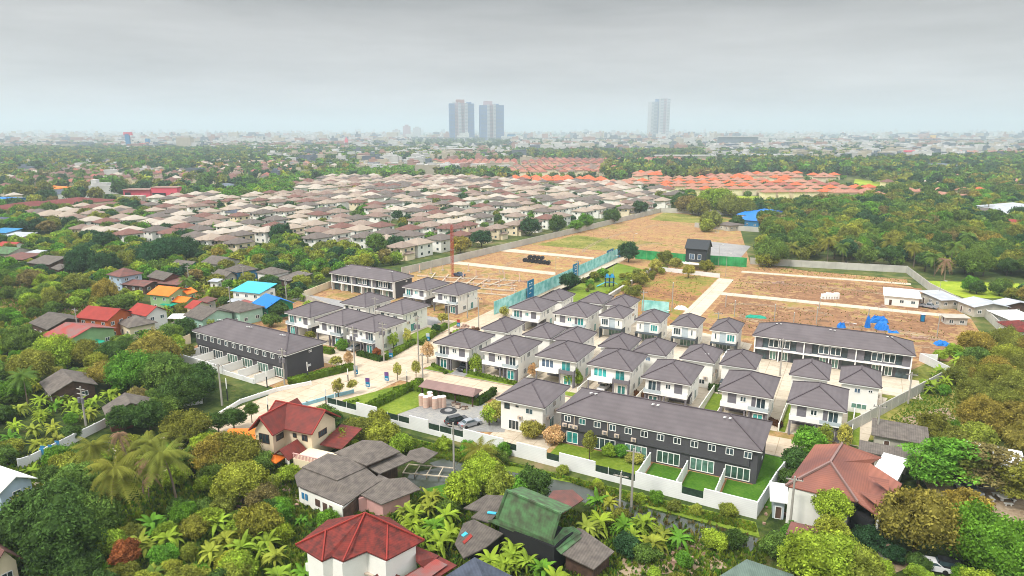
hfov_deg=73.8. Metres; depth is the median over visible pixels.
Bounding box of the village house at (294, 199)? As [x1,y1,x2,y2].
[287,197,300,203]
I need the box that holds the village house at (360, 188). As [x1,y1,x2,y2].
[349,186,365,191]
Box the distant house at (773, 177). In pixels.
[769,175,780,180]
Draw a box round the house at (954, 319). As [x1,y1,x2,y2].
[939,313,970,324]
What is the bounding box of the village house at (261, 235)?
[252,226,269,243]
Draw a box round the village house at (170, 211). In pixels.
[161,208,180,216]
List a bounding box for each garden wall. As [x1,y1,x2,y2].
[527,371,541,377]
[577,376,592,391]
[637,452,650,472]
[676,460,687,481]
[699,385,714,407]
[715,468,724,491]
[778,402,787,430]
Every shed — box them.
[737,210,776,216]
[742,214,759,226]
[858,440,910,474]
[871,418,928,454]
[875,453,906,481]
[918,290,960,308]
[955,296,1010,316]
[987,310,1023,321]
[993,298,1023,311]
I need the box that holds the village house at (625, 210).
[616,205,635,216]
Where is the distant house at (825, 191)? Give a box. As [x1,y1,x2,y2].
[817,188,829,195]
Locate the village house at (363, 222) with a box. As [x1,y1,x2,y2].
[348,220,373,225]
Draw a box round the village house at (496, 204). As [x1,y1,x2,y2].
[486,201,504,208]
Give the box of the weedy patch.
[539,235,636,250]
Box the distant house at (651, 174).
[648,172,657,179]
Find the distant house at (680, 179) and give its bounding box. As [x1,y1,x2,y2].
[673,178,685,181]
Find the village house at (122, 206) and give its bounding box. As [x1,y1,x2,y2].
[110,205,130,208]
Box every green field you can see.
[738,196,792,199]
[854,179,879,185]
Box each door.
[199,345,208,353]
[213,349,222,357]
[227,353,237,362]
[242,357,252,366]
[257,361,267,371]
[273,366,284,377]
[290,326,294,333]
[322,502,326,511]
[336,326,340,333]
[366,344,371,352]
[368,333,372,340]
[383,282,387,287]
[439,345,445,353]
[440,358,446,368]
[450,306,454,313]
[507,369,513,379]
[509,356,515,365]
[514,310,518,316]
[549,415,553,425]
[561,361,570,370]
[563,375,571,385]
[566,431,577,443]
[578,318,583,324]
[594,436,615,448]
[609,327,620,334]
[615,370,624,380]
[617,385,625,393]
[625,443,646,458]
[641,332,654,339]
[648,380,655,389]
[648,395,657,399]
[656,450,679,466]
[680,337,693,345]
[689,457,713,473]
[716,343,729,350]
[725,464,749,481]
[752,413,762,418]
[756,398,765,408]
[768,339,778,347]
[769,350,775,359]
[774,506,781,518]
[780,341,789,348]
[782,352,787,360]
[818,345,828,354]
[828,411,838,422]
[830,347,841,355]
[831,359,838,368]
[871,352,882,361]
[871,364,878,369]
[884,354,895,362]
[884,366,892,375]
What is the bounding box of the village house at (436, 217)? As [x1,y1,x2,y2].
[427,213,451,221]
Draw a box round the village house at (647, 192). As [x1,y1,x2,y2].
[641,190,653,195]
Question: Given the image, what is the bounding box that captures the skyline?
[0,128,1023,174]
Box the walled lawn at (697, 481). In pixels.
[682,471,719,491]
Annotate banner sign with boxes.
[365,378,369,386]
[384,372,388,380]
[389,349,392,356]
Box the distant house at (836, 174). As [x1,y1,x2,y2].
[829,172,839,179]
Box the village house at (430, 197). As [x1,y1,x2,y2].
[425,194,442,201]
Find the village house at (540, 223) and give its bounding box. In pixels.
[517,217,542,232]
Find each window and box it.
[1,570,13,575]
[259,433,269,443]
[276,431,283,441]
[302,435,307,441]
[315,499,319,506]
[318,427,326,437]
[504,403,509,408]
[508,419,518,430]
[525,408,532,414]
[541,358,553,368]
[564,415,570,421]
[579,418,585,424]
[593,367,606,377]
[594,421,600,427]
[601,318,607,324]
[609,424,615,431]
[625,427,631,434]
[640,430,647,437]
[650,324,657,331]
[657,434,663,440]
[665,384,670,389]
[673,327,680,334]
[673,437,680,444]
[689,254,694,258]
[690,440,697,447]
[708,444,715,451]
[725,447,733,455]
[727,334,734,341]
[740,396,746,402]
[744,451,751,458]
[810,409,817,415]
[851,402,866,409]
[854,388,860,392]
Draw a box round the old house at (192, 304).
[184,300,209,310]
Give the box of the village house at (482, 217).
[470,212,493,226]
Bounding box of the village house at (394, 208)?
[386,206,406,218]
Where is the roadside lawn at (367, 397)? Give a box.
[342,385,426,410]
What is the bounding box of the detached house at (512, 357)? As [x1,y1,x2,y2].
[480,335,542,380]
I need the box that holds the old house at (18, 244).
[0,241,23,246]
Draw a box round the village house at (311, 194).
[301,192,319,197]
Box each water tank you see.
[419,393,424,405]
[423,395,428,407]
[427,394,432,406]
[432,396,437,408]
[436,395,441,407]
[441,395,445,407]
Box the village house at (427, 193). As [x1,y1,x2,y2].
[420,191,436,198]
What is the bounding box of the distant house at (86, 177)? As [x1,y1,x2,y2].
[81,175,92,180]
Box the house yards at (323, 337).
[302,325,447,355]
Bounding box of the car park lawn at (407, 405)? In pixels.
[385,393,425,414]
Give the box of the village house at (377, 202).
[366,201,386,207]
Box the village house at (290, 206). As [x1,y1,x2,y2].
[278,204,298,208]
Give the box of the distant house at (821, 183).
[815,182,828,185]
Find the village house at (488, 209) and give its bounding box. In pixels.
[478,206,496,214]
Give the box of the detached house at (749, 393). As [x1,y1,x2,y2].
[717,369,780,419]
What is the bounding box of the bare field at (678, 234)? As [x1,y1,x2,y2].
[451,212,897,293]
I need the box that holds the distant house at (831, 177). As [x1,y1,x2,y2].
[826,174,836,181]
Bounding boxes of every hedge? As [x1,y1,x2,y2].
[287,362,353,384]
[323,346,334,354]
[345,398,358,402]
[356,350,382,361]
[367,378,423,407]
[382,339,415,360]
[412,382,479,405]
[419,322,447,345]
[431,362,448,373]
[463,369,517,384]
[477,386,497,405]
[604,279,629,293]
[633,389,643,397]
[708,383,720,392]
[768,416,782,427]
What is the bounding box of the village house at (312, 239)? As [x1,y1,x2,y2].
[301,232,333,246]
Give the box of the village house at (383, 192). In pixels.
[377,190,393,195]
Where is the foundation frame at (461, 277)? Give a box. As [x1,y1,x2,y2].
[417,273,516,295]
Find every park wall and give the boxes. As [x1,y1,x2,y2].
[609,268,653,295]
[663,267,719,277]
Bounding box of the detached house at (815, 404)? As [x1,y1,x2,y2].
[786,380,849,442]
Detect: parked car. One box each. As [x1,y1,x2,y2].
[346,343,362,350]
[444,414,467,426]
[456,360,470,370]
[457,417,481,428]
[597,382,611,390]
[925,556,951,574]
[935,555,971,573]
[950,477,984,496]
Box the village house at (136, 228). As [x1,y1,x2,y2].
[118,226,144,230]
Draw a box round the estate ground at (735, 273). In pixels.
[194,212,978,510]
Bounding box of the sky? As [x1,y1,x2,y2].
[0,0,1023,131]
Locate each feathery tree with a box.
[895,436,991,485]
[902,443,957,486]
[925,455,1005,488]
[952,439,1023,487]
[991,459,1023,500]
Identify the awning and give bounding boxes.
[160,302,176,306]
[167,314,185,319]
[228,298,243,301]
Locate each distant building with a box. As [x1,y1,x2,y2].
[88,179,117,193]
[120,195,146,200]
[122,188,151,196]
[123,132,132,143]
[150,186,181,195]
[176,136,199,145]
[288,162,379,164]
[403,125,410,136]
[413,127,420,136]
[415,163,439,173]
[440,164,465,167]
[448,148,472,150]
[654,155,717,159]
[717,136,758,143]
[729,154,793,155]
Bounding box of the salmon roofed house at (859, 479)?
[785,442,901,534]
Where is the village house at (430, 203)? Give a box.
[421,202,438,206]
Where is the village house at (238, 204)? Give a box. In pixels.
[227,202,246,206]
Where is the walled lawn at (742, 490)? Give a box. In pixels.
[722,479,760,500]
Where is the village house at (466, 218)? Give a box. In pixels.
[455,216,476,222]
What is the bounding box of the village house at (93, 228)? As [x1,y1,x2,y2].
[81,226,101,230]
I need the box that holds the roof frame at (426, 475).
[402,464,452,478]
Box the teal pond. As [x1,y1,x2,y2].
[430,458,464,473]
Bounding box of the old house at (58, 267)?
[51,263,72,272]
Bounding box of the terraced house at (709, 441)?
[556,387,772,483]
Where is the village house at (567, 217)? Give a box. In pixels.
[549,212,572,225]
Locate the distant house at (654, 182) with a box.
[647,180,660,186]
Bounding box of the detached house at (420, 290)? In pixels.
[402,277,449,304]
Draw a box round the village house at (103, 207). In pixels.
[92,205,112,210]
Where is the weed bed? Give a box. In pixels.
[426,484,451,498]
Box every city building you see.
[17,164,35,168]
[60,144,77,146]
[126,144,142,146]
[186,168,205,171]
[267,150,282,154]
[271,168,280,174]
[296,155,315,161]
[362,156,378,160]
[402,156,423,163]
[407,159,415,164]
[410,153,429,160]
[437,150,455,158]
[470,163,485,166]
[475,153,482,160]
[487,161,501,167]
[512,150,526,154]
[709,151,725,154]
[721,150,737,153]
[760,143,775,147]
[793,151,808,154]
[845,150,857,157]
[917,143,932,145]
[942,142,956,145]
[958,147,974,150]
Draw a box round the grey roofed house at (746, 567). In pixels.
[720,559,793,575]
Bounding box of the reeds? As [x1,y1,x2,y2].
[578,477,757,545]
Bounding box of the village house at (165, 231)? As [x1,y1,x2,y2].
[156,228,182,237]
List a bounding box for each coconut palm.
[4,365,43,403]
[66,434,119,476]
[84,450,149,512]
[115,333,136,342]
[126,430,172,473]
[129,436,200,499]
[177,275,198,287]
[456,436,503,464]
[786,212,797,216]
[786,241,800,259]
[802,222,815,228]
[819,237,835,260]
[831,241,849,255]
[866,226,881,236]
[878,236,897,248]
[902,222,916,229]
[905,241,923,266]
[921,251,943,275]
[944,241,963,257]
[951,197,962,205]
[957,231,975,241]
[979,197,993,206]
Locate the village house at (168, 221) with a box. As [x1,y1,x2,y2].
[151,219,181,225]
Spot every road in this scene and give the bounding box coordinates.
[163,376,357,470]
[269,257,625,406]
[293,295,440,324]
[323,349,804,455]
[438,320,469,329]
[450,261,555,274]
[503,249,593,258]
[667,278,732,334]
[720,292,939,315]
[741,271,910,284]
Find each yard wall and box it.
[190,347,199,356]
[193,351,213,360]
[207,355,227,364]
[222,359,242,371]
[237,364,258,375]
[254,368,274,383]
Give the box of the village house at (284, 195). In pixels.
[273,193,289,199]
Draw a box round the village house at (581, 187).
[575,185,588,189]
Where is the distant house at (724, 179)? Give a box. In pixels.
[720,177,731,181]
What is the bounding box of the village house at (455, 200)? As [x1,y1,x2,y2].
[448,198,466,202]
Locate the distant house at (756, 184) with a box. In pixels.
[751,182,765,186]
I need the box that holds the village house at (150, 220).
[140,218,160,226]
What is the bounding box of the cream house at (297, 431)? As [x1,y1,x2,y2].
[248,398,361,469]
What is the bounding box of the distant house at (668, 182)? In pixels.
[659,180,673,184]
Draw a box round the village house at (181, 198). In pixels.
[173,197,188,201]
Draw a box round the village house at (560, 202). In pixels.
[553,200,572,205]
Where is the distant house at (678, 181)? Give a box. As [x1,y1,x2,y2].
[672,180,685,186]
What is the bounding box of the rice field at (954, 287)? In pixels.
[929,281,1020,298]
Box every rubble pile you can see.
[453,324,474,328]
[665,543,713,574]
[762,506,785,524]
[841,320,855,325]
[911,335,933,340]
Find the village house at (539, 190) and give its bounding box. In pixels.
[533,188,546,193]
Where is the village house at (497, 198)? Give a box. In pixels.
[489,196,508,201]
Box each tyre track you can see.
[729,303,831,315]
[732,304,825,314]
[745,282,882,293]
[775,283,879,293]
[833,326,942,339]
[846,327,938,339]
[868,331,948,347]
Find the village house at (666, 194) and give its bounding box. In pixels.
[661,192,674,196]
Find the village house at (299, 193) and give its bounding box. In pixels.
[290,192,305,194]
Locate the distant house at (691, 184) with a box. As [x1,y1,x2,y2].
[685,183,698,187]
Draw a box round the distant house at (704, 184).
[699,183,712,187]
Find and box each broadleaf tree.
[0,261,10,268]
[0,324,42,350]
[0,437,24,452]
[0,476,100,552]
[0,504,25,549]
[3,217,23,222]
[4,349,55,378]
[6,350,21,361]
[15,269,43,287]
[17,292,41,304]
[17,501,107,575]
[28,332,77,365]
[31,273,51,286]
[38,290,67,309]
[44,460,109,493]
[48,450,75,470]
[53,555,102,575]
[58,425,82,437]
[60,272,90,291]
[61,243,96,273]
[68,441,88,454]
[69,338,100,364]
[77,229,99,238]
[77,489,124,530]
[78,547,105,567]
[82,350,108,365]
[83,359,110,387]
[85,251,123,271]
[88,527,127,557]
[91,231,116,247]
[91,278,119,296]
[93,339,129,359]
[103,349,153,388]
[105,404,135,431]
[106,537,141,565]
[108,293,135,308]
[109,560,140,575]
[117,248,136,266]
[125,327,182,357]
[125,386,147,396]
[130,399,167,430]
[132,240,172,261]
[138,350,191,388]
[139,329,151,338]
[149,394,183,418]
[150,236,191,257]
[152,371,206,407]
[156,322,184,338]
[157,408,212,444]
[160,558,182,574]
[161,233,181,237]
[173,317,196,334]
[178,512,210,539]
[179,235,200,259]
[187,431,213,446]
[188,360,217,380]
[188,432,238,470]
[190,367,217,398]
[192,474,214,490]
[195,563,210,569]
[205,430,262,466]
[207,412,228,431]
[208,485,231,498]
[211,459,271,503]
[213,548,249,568]
[215,549,258,575]
[222,407,247,427]
[222,519,240,538]
[232,501,285,539]
[243,401,259,422]
[244,481,280,507]
[253,450,276,469]
[258,275,280,281]
[260,312,282,326]
[260,498,277,507]
[263,276,281,287]
[267,223,293,236]
[268,301,289,314]
[268,522,295,546]
[275,501,293,523]
[329,427,359,449]
[331,377,344,396]
[341,416,371,441]
[343,350,352,362]
[360,418,400,443]
[365,232,388,249]
[387,235,404,244]
[387,332,398,348]
[393,362,401,379]
[402,328,412,340]
[411,360,420,377]
[420,341,433,362]
[442,467,481,505]
[452,235,471,252]
[461,448,506,491]
[468,353,481,372]
[470,230,491,246]
[480,405,496,424]
[480,462,516,494]
[482,399,500,421]
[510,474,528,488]
[514,462,553,496]
[519,420,545,438]
[520,217,541,235]
[528,362,537,376]
[548,214,566,231]
[559,271,580,289]
[564,368,579,384]
[568,220,584,229]
[575,372,583,384]
[577,213,594,226]
[582,430,597,459]
[602,209,620,221]
[617,241,639,261]
[626,285,642,296]
[632,200,648,212]
[632,272,647,284]
[648,257,662,270]
[656,250,672,264]
[669,258,683,268]
[670,191,687,205]
[674,195,695,210]
[682,265,694,277]
[686,197,710,215]
[696,186,737,209]
[699,209,722,226]
[699,218,715,231]
[699,259,715,271]
[716,193,738,215]
[725,197,756,216]
[728,215,744,223]
[754,235,790,265]
[754,253,780,266]
[758,220,774,233]
[761,215,779,223]
[764,224,783,234]
[764,224,786,234]
[766,232,789,241]
[773,219,792,225]
[776,524,860,575]
[777,467,795,487]
[779,217,794,221]
[780,445,807,469]
[780,520,793,534]
[783,220,799,233]
[787,225,813,236]
[790,234,817,249]
[791,425,828,453]
[802,240,820,258]
[804,227,821,237]
[805,210,822,219]
[810,487,856,521]
[813,512,851,536]
[816,217,833,226]
[817,214,835,223]
[817,226,830,235]
[818,423,833,443]
[822,236,845,258]
[835,237,858,262]
[836,226,858,236]
[837,423,853,444]
[839,223,863,233]
[843,234,858,255]
[843,541,887,575]
[850,218,869,224]
[850,240,862,258]
[852,244,880,263]
[857,235,873,246]
[858,232,879,246]
[862,222,875,230]
[863,214,880,224]
[871,485,967,553]
[873,221,893,234]
[878,231,888,237]
[878,245,902,264]
[879,557,896,575]
[881,229,905,238]
[886,223,915,234]
[891,234,906,242]
[893,216,907,224]
[894,246,908,264]
[896,238,916,260]
[901,232,926,257]
[903,245,930,263]
[903,562,926,575]
[908,238,934,248]
[914,251,938,271]
[915,412,950,437]
[917,223,940,231]
[929,231,954,244]
[929,244,946,256]
[933,431,949,439]
[935,219,959,231]
[941,365,970,384]
[942,230,959,241]
[942,486,996,511]
[943,424,969,440]
[944,225,968,232]
[944,496,1015,570]
[947,245,966,255]
[950,562,972,575]
[952,251,965,273]
[952,392,1008,435]
[954,355,979,368]
[955,220,968,227]
[955,232,977,241]
[955,248,990,276]
[955,330,997,350]
[955,377,991,400]
[957,245,994,275]
[958,238,975,246]
[960,275,979,291]
[960,420,1000,444]
[962,346,989,362]
[964,240,984,248]
[965,226,983,234]
[968,367,976,378]
[969,219,986,228]
[970,241,996,255]
[971,360,1012,383]
[974,516,1023,575]
[977,230,998,236]
[977,383,1023,403]
[978,233,1006,240]
[978,353,1013,366]
[982,257,998,275]
[983,237,1014,248]
[988,343,1023,359]
[990,245,1005,256]
[990,324,1021,342]
[992,367,1023,390]
[993,227,1006,234]
[994,221,1012,228]
[997,257,1020,275]
[998,399,1023,427]
[998,420,1023,453]
[999,249,1023,273]
[1003,224,1023,236]
[1003,235,1016,244]
[1003,246,1023,256]
[1006,352,1023,372]
[1010,386,1023,399]
[1011,233,1023,242]
[1017,256,1023,270]
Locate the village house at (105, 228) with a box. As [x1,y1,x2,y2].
[96,226,118,232]
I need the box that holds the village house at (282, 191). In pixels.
[274,190,292,194]
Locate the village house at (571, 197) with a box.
[563,194,580,201]
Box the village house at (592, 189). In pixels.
[587,187,599,191]
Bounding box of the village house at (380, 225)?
[367,221,394,231]
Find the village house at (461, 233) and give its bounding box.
[447,230,472,245]
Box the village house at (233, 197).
[223,195,241,199]
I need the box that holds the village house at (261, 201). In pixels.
[250,197,267,207]
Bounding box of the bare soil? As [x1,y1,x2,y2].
[901,408,954,437]
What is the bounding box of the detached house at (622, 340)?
[598,332,642,351]
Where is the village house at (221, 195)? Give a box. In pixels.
[215,194,227,197]
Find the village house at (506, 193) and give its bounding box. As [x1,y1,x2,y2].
[501,192,515,195]
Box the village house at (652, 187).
[646,186,658,189]
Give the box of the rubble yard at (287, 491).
[239,481,298,514]
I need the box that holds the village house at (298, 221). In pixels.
[286,218,310,225]
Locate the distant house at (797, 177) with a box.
[791,174,802,180]
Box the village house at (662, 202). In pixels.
[653,197,671,208]
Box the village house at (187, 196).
[177,194,196,197]
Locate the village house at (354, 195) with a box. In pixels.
[347,193,363,198]
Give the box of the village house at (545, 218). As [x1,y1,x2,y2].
[534,214,551,229]
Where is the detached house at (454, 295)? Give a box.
[432,282,480,314]
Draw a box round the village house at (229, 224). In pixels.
[213,221,244,229]
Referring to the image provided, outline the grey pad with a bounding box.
[711,242,749,256]
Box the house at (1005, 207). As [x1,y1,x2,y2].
[976,202,1023,213]
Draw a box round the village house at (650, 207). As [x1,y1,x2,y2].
[643,200,654,210]
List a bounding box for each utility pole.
[76,386,86,425]
[214,364,222,405]
[278,348,286,384]
[348,327,356,376]
[378,322,386,360]
[413,315,421,361]
[418,353,425,378]
[445,304,451,334]
[447,422,459,472]
[475,297,481,326]
[613,472,628,507]
[626,448,640,506]
[640,290,647,312]
[778,339,787,375]
[786,476,802,520]
[873,404,886,424]
[906,372,917,403]
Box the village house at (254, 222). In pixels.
[237,218,265,226]
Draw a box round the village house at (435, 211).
[425,209,448,214]
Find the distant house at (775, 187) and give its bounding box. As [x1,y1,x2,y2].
[769,185,784,189]
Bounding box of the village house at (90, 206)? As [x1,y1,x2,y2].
[80,204,101,209]
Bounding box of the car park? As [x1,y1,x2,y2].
[398,396,504,431]
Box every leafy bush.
[0,235,8,241]
[0,269,13,279]
[0,285,15,298]
[0,306,16,314]
[0,313,10,324]
[0,344,14,354]
[0,355,7,361]
[0,361,10,382]
[0,379,31,398]
[0,405,17,422]
[0,443,19,465]
[2,275,17,285]
[4,265,21,270]
[8,272,17,281]
[11,317,28,325]
[13,286,37,299]
[23,298,41,310]
[25,307,40,317]
[28,264,47,270]
[35,238,55,244]
[36,251,54,257]
[36,283,54,293]
[36,463,61,485]
[37,246,50,251]
[39,444,70,464]
[40,286,56,297]
[42,281,63,290]
[42,301,62,312]
[47,366,63,376]
[48,273,61,280]
[50,251,60,255]
[53,363,66,368]
[54,276,63,282]
[55,453,90,468]
[59,229,72,235]
[62,412,78,424]
[63,243,76,247]
[70,289,90,299]
[72,238,86,243]
[87,295,102,305]
[89,280,98,286]
[90,243,102,249]
[92,568,120,575]
[93,269,112,279]
[96,295,112,307]
[103,480,118,493]
[105,490,121,502]
[109,244,123,252]
[111,383,126,392]
[115,433,140,448]
[116,442,138,456]
[118,525,138,539]
[126,521,145,538]
[131,260,144,269]
[134,569,160,575]
[144,388,157,397]
[145,541,179,564]
[151,521,177,538]
[159,257,176,266]
[160,265,173,271]
[162,462,191,487]
[164,568,180,575]
[165,496,192,516]
[165,563,211,575]
[166,254,183,259]
[167,501,198,523]
[169,334,185,342]
[174,302,187,313]
[179,446,195,472]
[179,541,198,560]
[195,267,210,280]
[195,507,224,528]
[196,463,224,482]
[196,496,211,510]
[198,253,209,260]
[201,428,216,433]
[206,567,227,575]
[208,273,225,280]
[209,247,226,255]
[209,493,238,514]
[210,286,226,297]
[211,244,228,249]
[216,259,235,267]
[217,295,230,304]
[217,552,254,575]
[224,510,239,522]
[235,249,248,255]
[240,271,254,278]
[248,247,267,255]
[251,253,264,262]
[259,242,275,252]
[262,254,277,262]
[264,257,279,263]
[266,260,280,267]
[267,474,282,488]
[268,247,285,250]
[270,233,284,243]
[271,496,294,517]
[276,463,301,481]
[277,258,290,267]
[290,274,311,287]
[292,265,304,271]
[294,254,309,264]
[305,261,313,271]
[312,241,328,249]
[314,257,329,271]
[316,403,338,411]
[316,508,340,526]
[324,252,337,259]
[330,246,344,258]
[331,411,343,427]
[334,338,349,350]
[336,240,349,248]
[359,253,374,266]
[366,408,391,421]
[372,347,381,354]
[387,432,413,453]
[397,217,408,224]
[433,434,452,451]
[435,498,460,514]
[460,439,473,456]
[491,450,509,464]
[497,441,511,454]
[541,424,564,445]
[556,464,568,474]
[599,511,615,525]
[601,442,616,456]
[612,507,630,519]
[613,530,639,560]
[614,444,628,456]
[624,452,644,463]
[631,542,663,563]
[633,492,647,503]
[646,565,661,575]
[649,490,663,503]
[666,499,681,511]
[668,572,686,575]
[674,549,693,567]
[688,503,703,515]
[699,527,728,551]
[718,502,738,516]
[722,528,749,549]
[758,530,787,558]
[850,524,887,553]
[879,539,906,564]
[904,551,934,570]
[916,570,934,575]
[932,349,947,360]
[935,384,951,394]
[942,343,964,356]
[947,420,961,426]
[958,566,997,575]
[967,280,987,293]
[979,354,1016,370]
[988,278,1012,295]
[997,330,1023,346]
[1003,287,1018,298]
[1016,285,1023,300]
[1016,337,1023,348]
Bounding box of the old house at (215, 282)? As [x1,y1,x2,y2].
[207,278,222,286]
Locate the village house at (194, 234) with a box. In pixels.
[181,231,206,239]
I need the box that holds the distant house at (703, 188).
[699,186,710,190]
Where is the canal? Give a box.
[407,468,757,550]
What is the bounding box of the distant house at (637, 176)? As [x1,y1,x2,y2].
[632,173,643,179]
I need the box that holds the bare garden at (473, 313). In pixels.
[450,306,493,321]
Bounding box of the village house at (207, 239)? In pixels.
[194,233,221,246]
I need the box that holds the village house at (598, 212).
[587,205,606,217]
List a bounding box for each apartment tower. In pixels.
[449,99,474,139]
[479,101,503,139]
[647,98,670,135]
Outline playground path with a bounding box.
[554,258,618,289]
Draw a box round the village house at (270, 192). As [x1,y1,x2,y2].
[262,190,277,195]
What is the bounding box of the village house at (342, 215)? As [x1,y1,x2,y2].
[330,213,351,217]
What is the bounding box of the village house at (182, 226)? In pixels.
[171,222,194,229]
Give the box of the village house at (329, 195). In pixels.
[319,194,336,197]
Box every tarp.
[745,314,766,318]
[837,322,845,327]
[864,315,869,327]
[870,315,888,322]
[874,321,890,330]
[933,340,949,345]
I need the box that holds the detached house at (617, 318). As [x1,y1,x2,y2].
[598,304,634,337]
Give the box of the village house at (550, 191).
[545,189,560,194]
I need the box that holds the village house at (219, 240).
[213,234,237,244]
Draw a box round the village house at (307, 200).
[297,198,317,202]
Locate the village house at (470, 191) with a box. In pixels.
[463,190,481,193]
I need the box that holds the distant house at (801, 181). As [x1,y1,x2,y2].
[796,179,808,183]
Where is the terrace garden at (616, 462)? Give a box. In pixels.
[551,442,642,473]
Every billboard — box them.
[527,279,533,297]
[573,262,578,275]
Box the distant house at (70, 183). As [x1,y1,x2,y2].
[66,179,73,186]
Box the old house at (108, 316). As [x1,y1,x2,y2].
[74,305,131,335]
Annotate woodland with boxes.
[0,132,1023,160]
[0,153,741,319]
[735,152,1023,289]
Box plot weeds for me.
[539,217,957,341]
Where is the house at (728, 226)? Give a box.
[714,222,745,230]
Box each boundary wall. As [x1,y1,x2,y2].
[180,354,223,374]
[183,334,190,343]
[223,370,253,383]
[300,293,341,310]
[303,281,331,295]
[327,397,756,517]
[401,208,660,273]
[661,208,736,215]
[695,223,759,231]
[750,257,961,298]
[754,461,789,518]
[828,372,941,443]
[919,353,948,379]
[984,309,999,328]
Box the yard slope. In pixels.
[869,360,964,450]
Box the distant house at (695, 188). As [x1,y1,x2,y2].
[684,186,700,195]
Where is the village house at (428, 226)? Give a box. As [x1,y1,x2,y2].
[416,221,443,233]
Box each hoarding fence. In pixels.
[493,248,618,314]
[635,250,686,261]
[641,300,668,312]
[710,255,746,266]
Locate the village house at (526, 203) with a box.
[519,200,534,206]
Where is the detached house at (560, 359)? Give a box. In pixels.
[534,340,595,387]
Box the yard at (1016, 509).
[923,479,1023,520]
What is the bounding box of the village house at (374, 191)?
[364,189,380,192]
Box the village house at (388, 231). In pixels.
[373,228,402,236]
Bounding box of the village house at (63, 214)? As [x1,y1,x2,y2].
[54,212,80,218]
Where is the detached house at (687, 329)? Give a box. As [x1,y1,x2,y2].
[670,313,705,346]
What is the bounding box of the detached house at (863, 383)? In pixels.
[839,365,882,413]
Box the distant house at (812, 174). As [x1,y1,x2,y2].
[806,172,818,178]
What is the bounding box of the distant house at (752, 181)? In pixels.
[746,179,761,183]
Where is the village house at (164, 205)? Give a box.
[153,203,173,209]
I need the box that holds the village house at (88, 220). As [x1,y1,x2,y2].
[79,216,101,224]
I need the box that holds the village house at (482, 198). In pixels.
[475,195,491,202]
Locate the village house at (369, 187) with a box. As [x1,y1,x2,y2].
[362,185,375,190]
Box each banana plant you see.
[0,428,23,441]
[5,417,24,433]
[12,402,31,416]
[19,460,38,476]
[24,423,43,438]
[24,438,49,453]
[28,393,51,409]
[31,382,43,392]
[31,407,49,424]
[32,409,51,416]
[41,418,62,436]
[46,433,68,445]
[47,399,63,411]
[53,394,71,405]
[61,396,86,414]
[65,406,83,417]
[81,407,99,422]
[84,395,105,410]
[91,555,110,574]
[99,387,120,400]
[130,527,158,559]
[135,512,169,538]
[142,564,164,575]
[150,525,184,546]
[162,305,173,312]
[191,281,201,287]
[197,540,225,567]
[199,276,209,284]
[207,512,230,537]
[209,526,239,550]
[224,528,255,558]
[246,529,262,550]
[251,529,285,561]
[259,541,289,568]
[264,563,297,575]
[278,283,290,295]
[290,559,308,575]
[294,514,308,525]
[394,500,414,525]
[398,503,425,524]
[402,516,427,532]
[414,524,432,547]
[419,487,445,508]
[419,494,438,515]
[422,517,448,533]
[425,529,454,558]
[434,503,463,525]
[437,519,460,548]
[475,545,506,568]
[494,554,520,575]
[499,537,522,551]
[501,539,524,569]
[515,547,538,573]
[527,558,555,575]
[543,565,569,575]
[575,512,606,539]
[582,487,608,512]
[588,510,615,538]
[595,491,618,512]
[608,512,637,535]
[627,524,642,541]
[628,512,657,535]
[639,531,668,563]
[652,523,673,550]
[665,523,693,552]
[919,379,941,394]
[929,364,947,376]
[937,375,953,387]
[948,355,958,365]
[953,349,962,357]
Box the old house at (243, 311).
[217,300,264,322]
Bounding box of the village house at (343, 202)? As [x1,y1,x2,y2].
[333,198,352,208]
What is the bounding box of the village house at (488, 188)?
[480,185,494,191]
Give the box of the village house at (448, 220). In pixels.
[437,218,461,223]
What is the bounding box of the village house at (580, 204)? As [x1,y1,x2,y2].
[572,201,589,208]
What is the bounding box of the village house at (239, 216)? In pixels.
[227,212,249,221]
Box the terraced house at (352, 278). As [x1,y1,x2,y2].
[329,264,413,298]
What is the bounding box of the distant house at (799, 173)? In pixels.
[792,171,802,175]
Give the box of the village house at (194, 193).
[187,191,201,195]
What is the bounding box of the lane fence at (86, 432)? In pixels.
[17,401,202,467]
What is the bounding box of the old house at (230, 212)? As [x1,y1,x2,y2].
[225,209,238,214]
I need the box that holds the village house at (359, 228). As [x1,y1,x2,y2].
[344,224,374,240]
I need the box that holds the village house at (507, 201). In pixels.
[501,199,519,203]
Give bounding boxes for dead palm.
[108,431,130,454]
[134,458,159,494]
[142,473,163,499]
[935,258,953,280]
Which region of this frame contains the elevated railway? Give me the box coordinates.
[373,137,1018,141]
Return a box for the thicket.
[0,313,943,575]
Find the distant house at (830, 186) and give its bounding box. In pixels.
[823,184,838,189]
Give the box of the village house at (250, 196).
[241,193,260,203]
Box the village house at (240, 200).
[230,199,249,203]
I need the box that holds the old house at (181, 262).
[173,259,198,264]
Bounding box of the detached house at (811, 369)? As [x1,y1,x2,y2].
[788,358,831,388]
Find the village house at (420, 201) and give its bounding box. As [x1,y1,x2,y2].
[411,198,431,204]
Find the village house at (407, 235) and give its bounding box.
[394,230,426,240]
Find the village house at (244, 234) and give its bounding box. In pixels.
[227,230,256,245]
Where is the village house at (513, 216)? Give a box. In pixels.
[504,212,527,222]
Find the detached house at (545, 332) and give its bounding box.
[522,322,566,359]
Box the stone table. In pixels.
[988,492,1016,505]
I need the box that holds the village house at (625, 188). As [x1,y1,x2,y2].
[618,186,630,190]
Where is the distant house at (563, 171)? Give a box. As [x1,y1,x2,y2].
[559,169,567,175]
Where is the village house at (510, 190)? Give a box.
[503,188,516,193]
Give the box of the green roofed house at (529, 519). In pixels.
[455,487,613,575]

